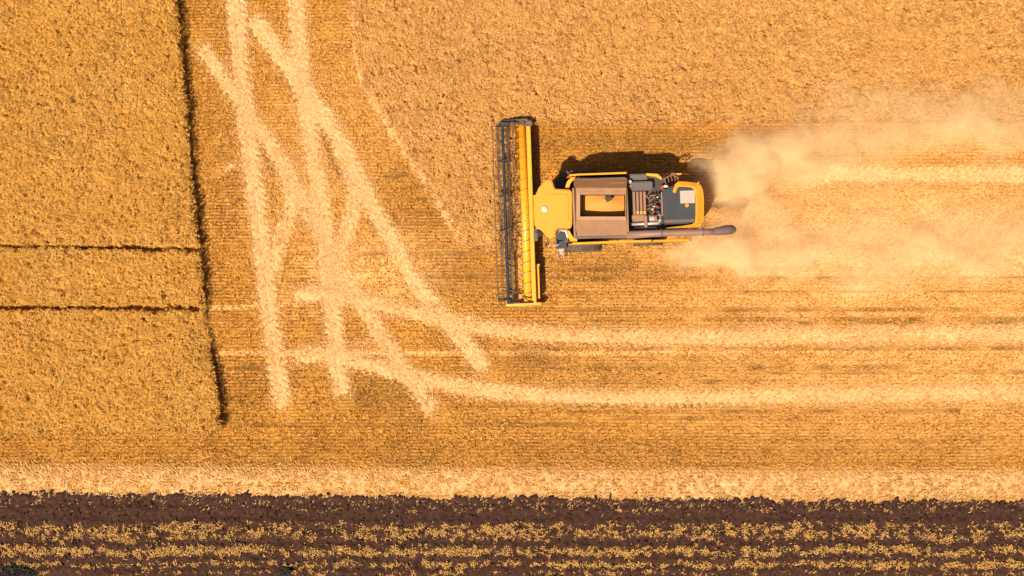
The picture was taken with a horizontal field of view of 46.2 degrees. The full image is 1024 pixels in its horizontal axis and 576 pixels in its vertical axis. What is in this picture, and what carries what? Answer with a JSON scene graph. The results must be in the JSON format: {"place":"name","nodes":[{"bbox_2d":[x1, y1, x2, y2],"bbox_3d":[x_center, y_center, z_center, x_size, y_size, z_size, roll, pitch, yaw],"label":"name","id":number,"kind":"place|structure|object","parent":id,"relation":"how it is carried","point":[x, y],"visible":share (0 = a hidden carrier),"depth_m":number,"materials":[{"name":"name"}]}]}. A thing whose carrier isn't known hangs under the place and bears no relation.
{"place":"outdoors","nodes":[
{"label":"outdoors","id":0,"kind":"place"},
{"bbox_2d":[0,0,1023,502],"bbox_3d":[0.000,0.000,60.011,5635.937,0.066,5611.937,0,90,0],"label":"ground","id":1,"kind":"structure","parent":0,"point":[464,288],"depth_m":60.01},
{"bbox_2d":[0,0,225,442],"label":"standing wheat","id":2,"kind":"object","parent":1,"relation":"on","point":[95,144],"visible":1,"depth_m":59.31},
{"bbox_2d":[214,157,246,177],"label":"wheel track","id":3,"kind":"structure","parent":1,"relation":"on","point":[230,166],"depth_m":59.95,"materials":[{"name":"plant"}]},
{"bbox_2d":[218,0,300,414],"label":"straw swath","id":4,"kind":"structure","parent":1,"relation":"on","point":[267,294],"depth_m":59.95,"materials":[{"name":"plant"}]},
{"bbox_2d":[257,148,304,281],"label":"straw swath","id":5,"kind":"structure","parent":1,"relation":"on","point":[279,228],"depth_m":59.95,"materials":[{"name":"plant"}]},
{"bbox_2d":[277,0,359,402],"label":"straw swath","id":6,"kind":"structure","parent":1,"relation":"on","point":[340,384],"depth_m":59.95,"materials":[{"name":"plant"}]},
{"bbox_2d":[191,38,446,423],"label":"straw swath","id":7,"kind":"structure","parent":1,"relation":"on","point":[215,64],"depth_m":59.95,"materials":[{"name":"plant"}]},
{"bbox_2d":[318,157,366,287],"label":"straw swath","id":8,"kind":"structure","parent":1,"relation":"on","point":[345,223],"depth_m":59.96,"materials":[{"name":"plant"}]},
{"bbox_2d":[239,6,497,377],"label":"straw swath","id":9,"kind":"structure","parent":1,"relation":"on","point":[276,49],"depth_m":59.95,"materials":[{"name":"plant"}]},
{"bbox_2d":[347,334,410,366],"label":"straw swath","id":10,"kind":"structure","parent":1,"relation":"on","point":[367,339],"depth_m":59.94,"materials":[{"name":"plant"}]},
{"bbox_2d":[343,1,468,249],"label":"wheel track","id":11,"kind":"structure","parent":1,"relation":"on","point":[403,151],"depth_m":59.95,"materials":[{"name":"plant"}]},
{"bbox_2d":[0,447,1023,515],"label":"straw band","id":12,"kind":"object","parent":1,"relation":"on","point":[188,479],"visible":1,"depth_m":59.95,"materials":[{"name":"beige plant"}]},
{"bbox_2d":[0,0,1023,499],"bbox_3d":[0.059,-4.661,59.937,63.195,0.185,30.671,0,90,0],"label":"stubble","id":13,"kind":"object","parent":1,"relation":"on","point":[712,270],"visible":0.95,"depth_m":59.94,"materials":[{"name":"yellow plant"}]},
{"bbox_2d":[492,119,735,305],"bbox_3d":[4.814,-3.858,57.995,11.420,4.090,9.140,-2,90,0],"label":"combine harvester","id":14,"kind":"object","parent":1,"relation":"on","point":[656,208],"visible":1,"depth_m":56.80,"materials":[{"name":"yellow paint"}]},
{"bbox_2d":[582,196,623,214],"bbox_3d":[4.302,-3.891,56.671,2.059,0.411,0.960,0,90,0],"label":"grain heap","id":15,"kind":"object","parent":14,"relation":"in","point":[595,205],"visible":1,"depth_m":56.68,"materials":[{"name":"food"}]},
{"bbox_2d":[282,339,1023,414],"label":"straw swath","id":16,"kind":"structure","parent":1,"relation":"on","point":[639,396],"depth_m":59.95,"materials":[{"name":"plant"}]},
{"bbox_2d":[284,277,1023,353],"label":"straw swath","id":17,"kind":"structure","parent":1,"relation":"on","point":[483,327],"depth_m":59.95,"materials":[{"name":"plant"}]},
{"bbox_2d":[349,0,1023,253],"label":"standing wheat","id":18,"kind":"object","parent":1,"relation":"on","point":[453,82],"visible":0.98,"depth_m":59.36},
{"bbox_2d":[727,211,1023,257],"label":"straw swath","id":19,"kind":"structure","parent":1,"relation":"on","point":[794,235],"depth_m":59.95,"materials":[{"name":"plant"}]},
{"bbox_2d":[811,154,1023,195],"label":"straw swath","id":20,"kind":"structure","parent":1,"relation":"on","point":[834,169],"depth_m":59.95,"materials":[{"name":"plant"}]},
{"bbox_2d":[0,488,1023,575],"bbox_3d":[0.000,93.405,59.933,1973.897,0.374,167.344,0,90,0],"label":"ploughed soil","id":21,"kind":"structure","parent":0,"point":[98,512],"depth_m":59.93,"materials":[{"name":"brown soil"}]},
{"bbox_2d":[0,562,38,575],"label":"weed clump","id":22,"kind":"object","parent":21,"relation":"on","point":[8,570],"visible":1,"depth_m":59.74,"materials":[{"name":"grey plant"}]},
{"bbox_2d":[277,566,291,575],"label":"weed clump","id":23,"kind":"object","parent":21,"relation":"on","point":[285,571],"visible":1,"depth_m":59.75,"materials":[{"name":"grey plant"}]},
{"bbox_2d":[0,503,1023,575],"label":"straw residue","id":24,"kind":"object","parent":21,"relation":"on","point":[527,552],"visible":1,"depth_m":59.85}
]}

